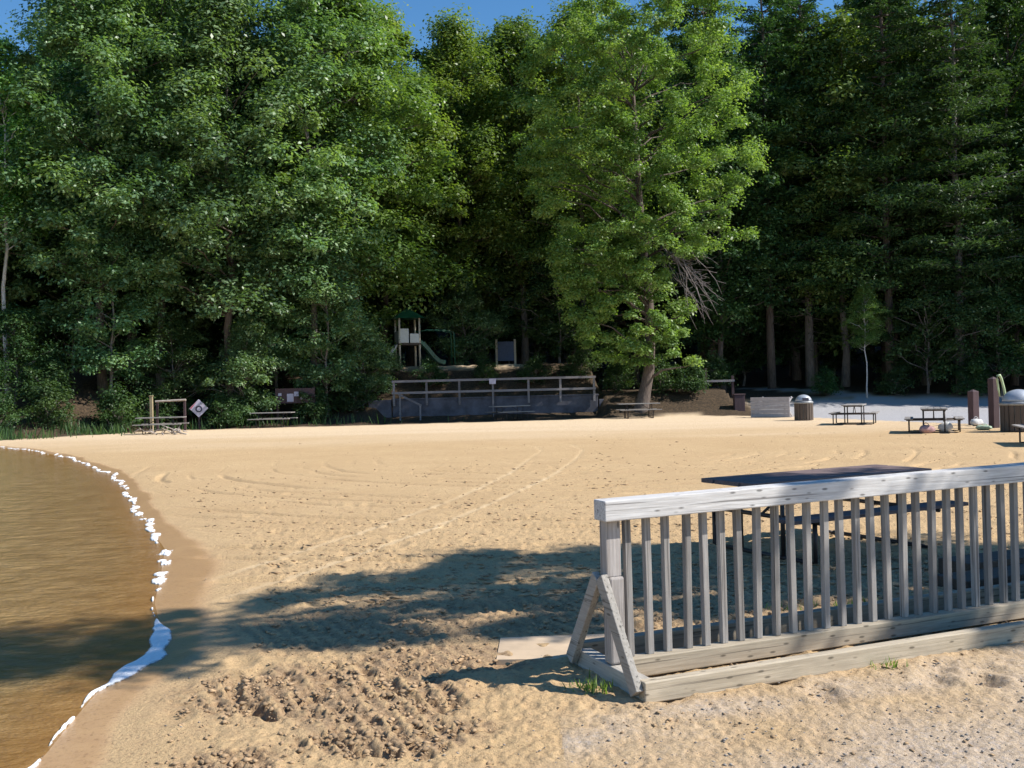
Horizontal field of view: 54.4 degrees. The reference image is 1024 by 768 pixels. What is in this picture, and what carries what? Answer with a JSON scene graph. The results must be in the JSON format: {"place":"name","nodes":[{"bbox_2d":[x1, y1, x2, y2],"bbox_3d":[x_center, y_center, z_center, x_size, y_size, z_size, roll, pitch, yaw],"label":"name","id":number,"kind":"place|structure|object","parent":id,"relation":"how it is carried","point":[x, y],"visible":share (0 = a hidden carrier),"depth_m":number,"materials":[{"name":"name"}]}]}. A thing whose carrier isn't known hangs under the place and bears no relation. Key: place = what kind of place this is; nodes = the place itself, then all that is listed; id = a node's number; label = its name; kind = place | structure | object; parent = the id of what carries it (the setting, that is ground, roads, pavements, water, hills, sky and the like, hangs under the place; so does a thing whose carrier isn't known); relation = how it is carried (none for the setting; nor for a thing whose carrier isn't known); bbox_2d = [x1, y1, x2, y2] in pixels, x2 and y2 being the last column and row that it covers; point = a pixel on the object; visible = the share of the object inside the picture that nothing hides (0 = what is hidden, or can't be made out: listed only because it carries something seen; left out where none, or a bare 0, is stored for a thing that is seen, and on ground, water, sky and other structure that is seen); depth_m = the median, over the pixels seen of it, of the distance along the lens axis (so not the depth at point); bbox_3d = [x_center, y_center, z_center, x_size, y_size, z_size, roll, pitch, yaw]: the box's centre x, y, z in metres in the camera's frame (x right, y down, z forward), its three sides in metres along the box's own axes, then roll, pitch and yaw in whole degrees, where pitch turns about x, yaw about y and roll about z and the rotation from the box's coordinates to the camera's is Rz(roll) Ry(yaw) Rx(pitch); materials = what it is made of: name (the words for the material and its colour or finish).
{"place":"outdoors","nodes":[
{"label":"outdoors","id":0,"kind":"place"},
{"bbox_2d":[0,449,135,737],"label":"water","id":1,"kind":"structure","parent":0,"point":[67,552],"depth_m":9.96,"materials":[{"name":"brown liquid"}]},
{"bbox_2d":[1,446,171,767],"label":"shore foam","id":2,"kind":"object","parent":1,"relation":"on","point":[160,637],"visible":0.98,"depth_m":7.05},
{"bbox_2d":[0,0,987,78],"label":"sky","id":3,"kind":"structure","parent":0,"point":[485,11],"materials":[{"name":"blue"}]},
{"bbox_2d":[0,302,1023,767],"bbox_3d":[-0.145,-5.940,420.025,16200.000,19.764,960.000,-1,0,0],"label":"ground","id":4,"kind":"structure","parent":0,"point":[130,722],"depth_m":9.01,"materials":[{"name":"beige sand"}]},
{"bbox_2d":[0,388,33,431],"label":"bush","id":5,"kind":"object","parent":4,"relation":"on","point":[4,404],"visible":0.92,"depth_m":44.53,"materials":[{"name":"green plant"}]},
{"bbox_2d":[0,158,58,350],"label":"slender tree","id":6,"kind":"object","parent":4,"relation":"on","point":[13,278],"visible":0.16,"depth_m":55.26,"materials":[{"name":"green plant"}]},
{"bbox_2d":[0,297,65,406],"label":"young tree","id":7,"kind":"object","parent":4,"relation":"on","point":[11,318],"visible":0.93,"depth_m":48.27,"materials":[{"name":"green plant"}]},
{"bbox_2d":[0,78,74,373],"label":"broadleaf tree","id":8,"kind":"object","parent":4,"relation":"on","point":[27,272],"visible":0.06,"depth_m":59.03,"materials":[{"name":"green plant"}]},
{"bbox_2d":[0,26,84,395],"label":"birch tree","id":9,"kind":"object","parent":4,"relation":"on","point":[9,141],"visible":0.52,"depth_m":49.68,"materials":[{"name":"green plant"}]},
{"bbox_2d":[14,351,77,402],"bbox_3d":[-22.632,-0.189,48.371,3.091,3.153,3.680,-1,0,-14],"label":"bush","id":10,"kind":"object","parent":4,"relation":"on","point":[55,371],"visible":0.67,"depth_m":47.96,"materials":[{"name":"green plant"}]},
{"bbox_2d":[19,376,79,428],"bbox_3d":[-21.423,0.917,46.095,2.576,2.627,3.066,-1,0,2],"label":"bush","id":11,"kind":"object","parent":4,"relation":"on","point":[42,400],"visible":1,"depth_m":45.93,"materials":[{"name":"green plant"}]},
{"bbox_2d":[8,0,122,372],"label":"broadleaf tree","id":12,"kind":"object","parent":4,"relation":"on","point":[56,63],"visible":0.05,"depth_m":64.33,"materials":[{"name":"green plant"}]},
{"bbox_2d":[7,225,156,372],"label":"young tree","id":13,"kind":"object","parent":4,"relation":"on","point":[50,294],"visible":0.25,"depth_m":55.95,"materials":[{"name":"green plant"}]},
{"bbox_2d":[0,0,218,397],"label":"broadleaf tree","id":14,"kind":"object","parent":4,"relation":"on","point":[62,16],"visible":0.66,"depth_m":49.11,"materials":[{"name":"green plant"}]},
{"bbox_2d":[45,191,173,390],"bbox_3d":[-20.020,-4.210,50.760,6.279,11.386,6.321,-1,0,7],"label":"slender tree","id":15,"kind":"object","parent":4,"relation":"on","point":[87,330],"visible":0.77,"depth_m":49.84,"materials":[{"name":"green plant"}]},
{"bbox_2d":[37,0,191,371],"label":"pine tree","id":16,"kind":"object","parent":4,"relation":"on","point":[167,303],"visible":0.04,"depth_m":57.59,"materials":[{"name":"green plant"}]},
{"bbox_2d":[87,379,148,432],"bbox_3d":[-18.971,1.182,47.952,2.833,2.890,3.373,-1,0,-19],"label":"bush","id":17,"kind":"object","parent":4,"relation":"on","point":[110,416],"visible":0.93,"depth_m":47.77,"materials":[{"name":"green plant"}]},
{"bbox_2d":[2,0,285,396],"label":"broadleaf tree","id":18,"kind":"object","parent":4,"relation":"on","point":[137,52],"visible":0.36,"depth_m":50.68,"materials":[{"name":"green plant"}]},
{"bbox_2d":[119,380,178,427],"bbox_3d":[-18.354,1.089,50.208,3.066,2.627,2.576,-1,0,-39],"label":"bush","id":19,"kind":"object","parent":4,"relation":"on","point":[145,403],"visible":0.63,"depth_m":50.14,"materials":[{"name":"green plant"}]},
{"bbox_2d":[116,308,232,421],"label":"young tree","id":20,"kind":"object","parent":4,"relation":"on","point":[178,325],"visible":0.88,"depth_m":51.33,"materials":[{"name":"green plant"}]},
{"bbox_2d":[163,296,222,369],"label":"young tree","id":21,"kind":"object","parent":4,"relation":"on","point":[182,309],"visible":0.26,"depth_m":59.96,"materials":[{"name":"green plant"}]},
{"bbox_2d":[166,294,232,368],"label":"young tree","id":22,"kind":"object","parent":4,"relation":"on","point":[214,331],"visible":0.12,"depth_m":70.09,"materials":[{"name":"green plant"}]},
{"bbox_2d":[154,10,281,374],"bbox_3d":[-16.747,-12.000,60.943,10.875,23.466,11.759,-2,0,31],"label":"broadleaf tree","id":23,"kind":"object","parent":4,"relation":"on","point":[235,315],"visible":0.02,"depth_m":60.26,"materials":[{"name":"green plant"}]},
{"bbox_2d":[111,0,337,395],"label":"broadleaf tree","id":24,"kind":"object","parent":4,"relation":"on","point":[215,42],"visible":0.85,"depth_m":50.68,"materials":[{"name":"green plant"}]},
{"bbox_2d":[199,387,249,427],"bbox_3d":[-14.740,1.344,50.559,2.318,2.364,2.760,-1,0,-44],"label":"bush","id":25,"kind":"object","parent":4,"relation":"on","point":[232,416],"visible":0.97,"depth_m":50.33,"materials":[{"name":"green plant"}]},
{"bbox_2d":[0,396,464,440],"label":"grass","id":26,"kind":"structure","parent":4,"relation":"on","point":[5,435],"depth_m":46.54,"materials":[{"name":"green plant"}]},
{"bbox_2d":[177,315,296,423],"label":"young tree","id":27,"kind":"object","parent":4,"relation":"on","point":[239,344],"visible":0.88,"depth_m":51.50,"materials":[{"name":"green plant"}]},
{"bbox_2d":[227,379,270,421],"bbox_3d":[-13.891,1.032,52.353,2.576,2.627,3.066,-1,0,23],"label":"bush","id":28,"kind":"object","parent":4,"relation":"on","point":[254,404],"visible":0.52,"depth_m":51.85,"materials":[{"name":"green plant"}]},
{"bbox_2d":[209,172,330,404],"bbox_3d":[-13.136,-5.193,55.743,7.326,13.283,7.374,-1,0,-34],"label":"slender tree","id":29,"kind":"object","parent":4,"relation":"on","point":[276,350],"visible":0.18,"depth_m":54.08,"materials":[{"name":"green plant"}]},
{"bbox_2d":[275,387,314,421],"bbox_3d":[-11.352,1.202,52.224,2.050,1.996,0.132,-1,0,-5],"label":"notice board","id":30,"kind":"object","parent":4,"relation":"on","point":[288,395],"visible":0.83,"depth_m":52.15,"materials":[{"name":"brown wood"}]},
{"bbox_2d":[181,0,421,401],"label":"broadleaf tree","id":31,"kind":"object","parent":4,"relation":"on","point":[293,24],"visible":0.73,"depth_m":52.57,"materials":[{"name":"green plant"}]},
{"bbox_2d":[199,0,411,365],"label":"broadleaf tree","id":32,"kind":"object","parent":4,"relation":"on","point":[335,175],"visible":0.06,"depth_m":56.70,"materials":[{"name":"green plant"}]},
{"bbox_2d":[288,379,336,418],"bbox_3d":[-10.569,0.919,52.634,2.576,2.627,3.066,-1,0,-20],"label":"bush","id":33,"kind":"object","parent":4,"relation":"on","point":[320,408],"visible":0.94,"depth_m":52.10,"materials":[{"name":"green plant"}]},
{"bbox_2d":[270,221,384,415],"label":"slender tree","id":34,"kind":"object","parent":4,"relation":"on","point":[321,298],"visible":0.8,"depth_m":52.78,"materials":[{"name":"green plant"}]},
{"bbox_2d":[301,272,393,354],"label":"young tree","id":35,"kind":"object","parent":4,"relation":"on","point":[343,343],"visible":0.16,"depth_m":64.65,"materials":[{"name":"green plant"}]},
{"bbox_2d":[221,0,485,372],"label":"broadleaf tree","id":36,"kind":"object","parent":4,"relation":"on","point":[415,93],"visible":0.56,"depth_m":56.25,"materials":[{"name":"green plant"}]},
{"bbox_2d":[328,370,379,412],"bbox_3d":[-8.596,0.557,54.191,3.066,2.627,2.576,-1,0,-33],"label":"bush","id":37,"kind":"object","parent":4,"relation":"on","point":[343,402],"visible":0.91,"depth_m":53.71,"materials":[{"name":"green plant"}]},
{"bbox_2d":[328,317,403,399],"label":"young tree","id":38,"kind":"object","parent":4,"relation":"on","point":[380,380],"visible":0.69,"depth_m":55.18,"materials":[{"name":"green plant"}]},
{"bbox_2d":[352,328,405,392],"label":"young tree","id":39,"kind":"object","parent":4,"relation":"on","point":[388,359],"visible":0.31,"depth_m":56.25,"materials":[{"name":"green plant"}]},
{"bbox_2d":[303,0,465,357],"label":"broadleaf tree","id":40,"kind":"object","parent":4,"relation":"on","point":[397,27],"visible":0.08,"depth_m":64.30,"materials":[{"name":"green plant"}]},
{"bbox_2d":[374,277,444,353],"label":"slender tree","id":41,"kind":"object","parent":4,"relation":"on","point":[426,337],"visible":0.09,"depth_m":73.98,"materials":[{"name":"green plant"}]},
{"bbox_2d":[350,64,477,366],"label":"broadleaf tree","id":42,"kind":"object","parent":4,"relation":"on","point":[411,360],"visible":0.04,"depth_m":70.14,"materials":[{"name":"green plant"}]},
{"bbox_2d":[390,308,455,369],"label":"play tower","id":43,"kind":"structure","parent":4,"relation":"on","point":[402,335],"depth_m":58.79,"materials":[{"name":"green paint"}]},
{"bbox_2d":[409,356,449,386],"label":"bush","id":44,"kind":"object","parent":4,"relation":"on","point":[431,367],"visible":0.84,"depth_m":56.77,"materials":[{"name":"green plant"}]},
{"bbox_2d":[369,2,535,364],"bbox_3d":[-3.997,-12.610,65.026,11.169,23.741,14.101,-1,0,-1],"label":"broadleaf tree","id":45,"kind":"object","parent":4,"relation":"on","point":[452,48],"visible":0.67,"depth_m":62.77,"materials":[{"name":"green plant"}]},
{"bbox_2d":[421,272,519,365],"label":"young tree","id":46,"kind":"object","parent":4,"relation":"on","point":[469,317],"visible":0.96,"depth_m":61.95,"materials":[{"name":"green plant"}]},
{"bbox_2d":[417,28,537,361],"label":"broadleaf tree","id":47,"kind":"object","parent":4,"relation":"on","point":[462,112],"visible":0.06,"depth_m":70.09,"materials":[{"name":"green plant"}]},
{"bbox_2d":[436,199,524,364],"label":"slender tree","id":48,"kind":"object","parent":4,"relation":"on","point":[494,288],"visible":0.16,"depth_m":66.36,"materials":[{"name":"green plant"}]},
{"bbox_2d":[368,394,603,417],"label":"retaining wall","id":49,"kind":"structure","parent":4,"relation":"on","point":[451,406],"depth_m":54.78,"materials":[{"name":"grey concrete"}]},
{"bbox_2d":[392,376,595,405],"bbox_3d":[-0.991,0.379,54.657,11.200,1.400,0.155,-1,0,0],"label":"terrace railing","id":50,"kind":"object","parent":49,"relation":"on","point":[459,391],"visible":1,"depth_m":54.58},
{"bbox_2d":[471,354,500,384],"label":"bush","id":51,"kind":"object","parent":4,"relation":"on","point":[480,365],"visible":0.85,"depth_m":57.01,"materials":[{"name":"green plant"}]},
{"bbox_2d":[495,339,515,364],"bbox_3d":[-0.397,-1.924,64.508,1.340,1.950,0.140,-1,0,0],"label":"information board","id":52,"kind":"object","parent":4,"relation":"on","point":[505,351],"visible":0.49,"depth_m":64.48,"materials":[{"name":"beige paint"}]},
{"bbox_2d":[463,224,572,358],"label":"young tree","id":53,"kind":"object","parent":4,"relation":"on","point":[519,338],"visible":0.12,"depth_m":68.19,"materials":[{"name":"green plant"}]},
{"bbox_2d":[413,6,634,363],"bbox_3d":[0.840,-12.885,66.669,15.377,24.143,13.157,-1,0,0],"label":"broadleaf tree","id":54,"kind":"object","parent":4,"relation":"on","point":[511,39],"visible":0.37,"depth_m":64.48,"materials":[{"name":"green plant"}]},
{"bbox_2d":[514,351,558,384],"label":"bush","id":55,"kind":"object","parent":4,"relation":"on","point":[534,365],"visible":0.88,"depth_m":56.86,"materials":[{"name":"green plant"}]},
{"bbox_2d":[489,250,607,362],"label":"young tree","id":56,"kind":"object","parent":4,"relation":"on","point":[547,314],"visible":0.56,"depth_m":60.77,"materials":[{"name":"green plant"}]},
{"bbox_2d":[496,634,603,664],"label":"paving slab","id":57,"kind":"structure","parent":4,"relation":"on","point":[528,647],"depth_m":6.49,"materials":[{"name":"concrete"}]},
{"bbox_2d":[463,0,675,363],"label":"broadleaf tree","id":58,"kind":"object","parent":4,"relation":"on","point":[579,209],"visible":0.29,"depth_m":61.86,"materials":[{"name":"green plant"}]},
{"bbox_2d":[530,265,626,354],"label":"young tree","id":59,"kind":"object","parent":4,"relation":"on","point":[600,326],"visible":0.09,"depth_m":66.04,"materials":[{"name":"green plant"}]},
{"bbox_2d":[557,346,600,379],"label":"bush","id":60,"kind":"object","parent":4,"relation":"on","point":[577,361],"visible":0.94,"depth_m":57.08,"materials":[{"name":"green plant"}]},
{"bbox_2d":[145,430,1023,767],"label":"sand clods","id":61,"kind":"object","parent":4,"relation":"on","point":[389,684],"visible":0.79,"depth_m":7.32,"materials":[{"name":"beige sand"}]},
{"bbox_2d":[156,571,1023,767],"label":"pebbles","id":62,"kind":"object","parent":4,"relation":"on","point":[844,754],"visible":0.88,"depth_m":4.76,"materials":[{"name":"grey stone"}]},
{"bbox_2d":[597,362,639,392],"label":"bush","id":63,"kind":"object","parent":4,"relation":"on","point":[613,382],"visible":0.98,"depth_m":56.01,"materials":[{"name":"green plant"}]},
{"bbox_2d":[550,18,709,384],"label":"broadleaf tree","id":64,"kind":"object","parent":4,"relation":"on","point":[624,323],"visible":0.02,"depth_m":69.46,"materials":[{"name":"green plant"}]},
{"bbox_2d":[598,312,672,380],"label":"young tree","id":65,"kind":"object","parent":4,"relation":"on","point":[661,351],"visible":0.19,"depth_m":71.83,"materials":[{"name":"green plant"}]},
{"bbox_2d":[505,0,772,412],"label":"maple tree","id":66,"kind":"object","parent":4,"relation":"on","point":[579,283],"visible":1,"depth_m":51.21,"materials":[{"name":"green plant"}]},
{"bbox_2d":[651,353,683,394],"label":"bush","id":67,"kind":"object","parent":4,"relation":"on","point":[661,384],"visible":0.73,"depth_m":54.97,"materials":[{"name":"green plant"}]},
{"bbox_2d":[670,354,709,392],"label":"bush","id":68,"kind":"object","parent":4,"relation":"on","point":[694,384],"visible":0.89,"depth_m":54.56,"materials":[{"name":"green plant"}]},
{"bbox_2d":[637,0,759,376],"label":"pine tree","id":69,"kind":"object","parent":4,"relation":"on","point":[683,23],"visible":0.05,"depth_m":70.90,"materials":[{"name":"green plant"}]},
{"bbox_2d":[647,1,764,386],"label":"pine tree","id":70,"kind":"object","parent":4,"relation":"on","point":[691,15],"visible":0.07,"depth_m":67.26,"materials":[{"name":"green plant"}]},
{"bbox_2d":[692,348,737,387],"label":"bush","id":71,"kind":"object","parent":4,"relation":"on","point":[722,372],"visible":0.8,"depth_m":57.22,"materials":[{"name":"green plant"}]},
{"bbox_2d":[626,27,810,391],"bbox_3d":[12.534,-10.550,61.230,11.357,22.664,10.503,-1,0,16],"label":"broadleaf tree","id":72,"kind":"object","parent":4,"relation":"on","point":[723,308],"visible":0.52,"depth_m":59.73,"materials":[{"name":"green plant"}]},
{"bbox_2d":[694,246,798,385],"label":"young tree","id":73,"kind":"object","parent":4,"relation":"on","point":[736,353],"visible":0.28,"depth_m":65.95,"materials":[{"name":"green plant"}]},
{"bbox_2d":[750,396,792,416],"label":"low wooden wall","id":74,"kind":"structure","parent":4,"relation":"on","point":[770,406],"depth_m":46.77,"materials":[{"name":"grey wood"}]},
{"bbox_2d":[699,0,854,388],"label":"pine tree","id":75,"kind":"object","parent":4,"relation":"on","point":[762,26],"visible":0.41,"depth_m":61.41,"materials":[{"name":"green plant"}]},
{"bbox_2d":[561,598,996,694],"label":"grass tufts","id":76,"kind":"object","parent":4,"relation":"on","point":[587,686],"visible":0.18,"depth_m":5.60,"materials":[{"name":"green plant"}]},
{"bbox_2d":[757,312,824,375],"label":"young tree","id":77,"kind":"object","parent":4,"relation":"on","point":[785,347],"visible":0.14,"depth_m":75.41,"materials":[{"name":"green plant"}]},
{"bbox_2d":[566,462,1023,701],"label":"wooden railing","id":78,"kind":"object","parent":4,"relation":"on","point":[621,654],"visible":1,"depth_m":6.18,"materials":[{"name":"grey wood"}]},
{"bbox_2d":[726,0,868,380],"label":"pine tree","id":79,"kind":"object","parent":4,"relation":"on","point":[796,372],"depth_m":71.45,"materials":[{"name":"green plant"}]},
{"bbox_2d":[794,395,813,419],"bbox_3d":[12.478,0.993,42.595,0.807,1.084,0.807,-1,0,0],"label":"litter bin","id":80,"kind":"object","parent":4,"relation":"on","point":[803,407],"visible":1,"depth_m":42.28,"materials":[{"name":"brown wood"}]},
{"bbox_2d":[736,0,892,386],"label":"pine tree","id":81,"kind":"object","parent":4,"relation":"on","point":[796,5],"visible":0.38,"depth_m":62.08,"materials":[{"name":"green plant"}]},
{"bbox_2d":[773,190,858,381],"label":"slender tree","id":82,"kind":"object","parent":4,"relation":"on","point":[819,328],"visible":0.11,"depth_m":68.51,"materials":[{"name":"green plant"}]},
{"bbox_2d":[809,366,843,394],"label":"bush","id":83,"kind":"object","parent":4,"relation":"on","point":[829,386],"visible":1,"depth_m":57.92,"materials":[{"name":"green plant"}]},
{"bbox_2d":[788,304,880,378],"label":"young tree","id":84,"kind":"object","parent":4,"relation":"on","point":[832,364],"visible":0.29,"depth_m":70.32,"materials":[{"name":"green plant"}]},
{"bbox_2d":[701,464,968,563],"bbox_3d":[3.136,1.289,10.117,2.432,0.769,1.690,-1,0,-27],"label":"picnic table","id":85,"kind":"object","parent":4,"relation":"on","point":[797,476],"visible":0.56,"depth_m":9.83,"materials":[{"name":"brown wood"}]},
{"bbox_2d":[745,4,950,386],"bbox_3d":[20.818,-11.645,62.517,13.272,24.355,15.512,-1,0,24],"label":"broadleaf tree","id":86,"kind":"object","parent":4,"relation":"on","point":[837,37],"visible":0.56,"depth_m":60.25,"materials":[{"name":"green plant"}]},
{"bbox_2d":[838,283,889,397],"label":"birch tree","id":87,"kind":"object","parent":4,"relation":"on","point":[866,292],"visible":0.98,"depth_m":56.83,"materials":[{"name":"green plant"}]},
{"bbox_2d":[786,0,970,383],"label":"tree","id":88,"kind":"object","parent":4,"relation":"on","point":[860,4],"visible":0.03,"depth_m":64.31,"materials":[{"name":"green plant"}]},
{"bbox_2d":[808,0,969,382],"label":"pine tree","id":89,"kind":"object","parent":4,"relation":"on","point":[895,13],"visible":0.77,"depth_m":58.40,"materials":[{"name":"green plant"}]},
{"bbox_2d":[871,359,918,395],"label":"bush","id":90,"kind":"object","parent":4,"relation":"on","point":[896,377],"visible":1,"depth_m":57.46,"materials":[{"name":"green plant"}]},
{"bbox_2d":[822,15,1023,384],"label":"broadleaf tree","id":91,"kind":"object","parent":4,"relation":"on","point":[924,155],"visible":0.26,"depth_m":59.56,"materials":[{"name":"green plant"}]},
{"bbox_2d":[855,240,1008,392],"bbox_3d":[24.465,-3.808,57.113,7.034,9.389,8.108,-1,0,-14],"label":"young tree","id":92,"kind":"object","parent":4,"relation":"on","point":[933,367],"visible":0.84,"depth_m":57.25,"materials":[{"name":"green plant"}]},
{"bbox_2d":[904,407,964,432],"bbox_3d":[13.133,1.123,30.998,1.690,0.769,1.932,-1,0,22],"label":"picnic table","id":93,"kind":"object","parent":4,"relation":"on","point":[943,419],"visible":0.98,"depth_m":30.55,"materials":[{"name":"grey wood"}]},
{"bbox_2d":[881,0,1023,392],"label":"pine tree","id":94,"kind":"object","parent":4,"relation":"on","point":[950,69],"visible":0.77,"depth_m":57.01,"materials":[{"name":"green plant"}]},
{"bbox_2d":[908,235,1023,394],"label":"young tree","id":95,"kind":"object","parent":4,"relation":"on","point":[1015,315],"visible":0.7,"depth_m":56.44,"materials":[{"name":"green plant"}]},
{"bbox_2d":[947,356,989,395],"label":"bush","id":96,"kind":"object","parent":4,"relation":"on","point":[979,384],"visible":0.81,"depth_m":56.21,"materials":[{"name":"green plant"}]},
{"bbox_2d":[918,0,1023,385],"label":"tree","id":97,"kind":"object","parent":4,"relation":"on","point":[1000,12],"visible":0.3,"depth_m":59.72,"materials":[{"name":"green plant"}]},
{"bbox_2d":[937,548,1023,589],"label":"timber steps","id":98,"kind":"structure","parent":4,"relation":"on","point":[995,572],"depth_m":8.37,"materials":[{"name":"wood"}]},
{"bbox_2d":[949,6,1023,349],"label":"tree","id":99,"kind":"object","parent":4,"relation":"on","point":[1019,105],"visible":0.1,"depth_m":63.17,"materials":[{"name":"green plant"}]},
{"bbox_2d":[987,377,999,427],"bbox_3d":[15.771,0.647,32.596,0.240,1.780,0.240,-1,0,-17],"label":"wooden post","id":100,"kind":"object","parent":4,"relation":"on","point":[993,409],"visible":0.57,"depth_m":32.50,"materials":[{"name":"brown wood"}]},
{"bbox_2d":[999,389,1023,431],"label":"litter bin","id":101,"kind":"object","parent":4,"relation":"on","point":[1011,404],"visible":1,"depth_m":29.89,"materials":[{"name":"brown wood"}]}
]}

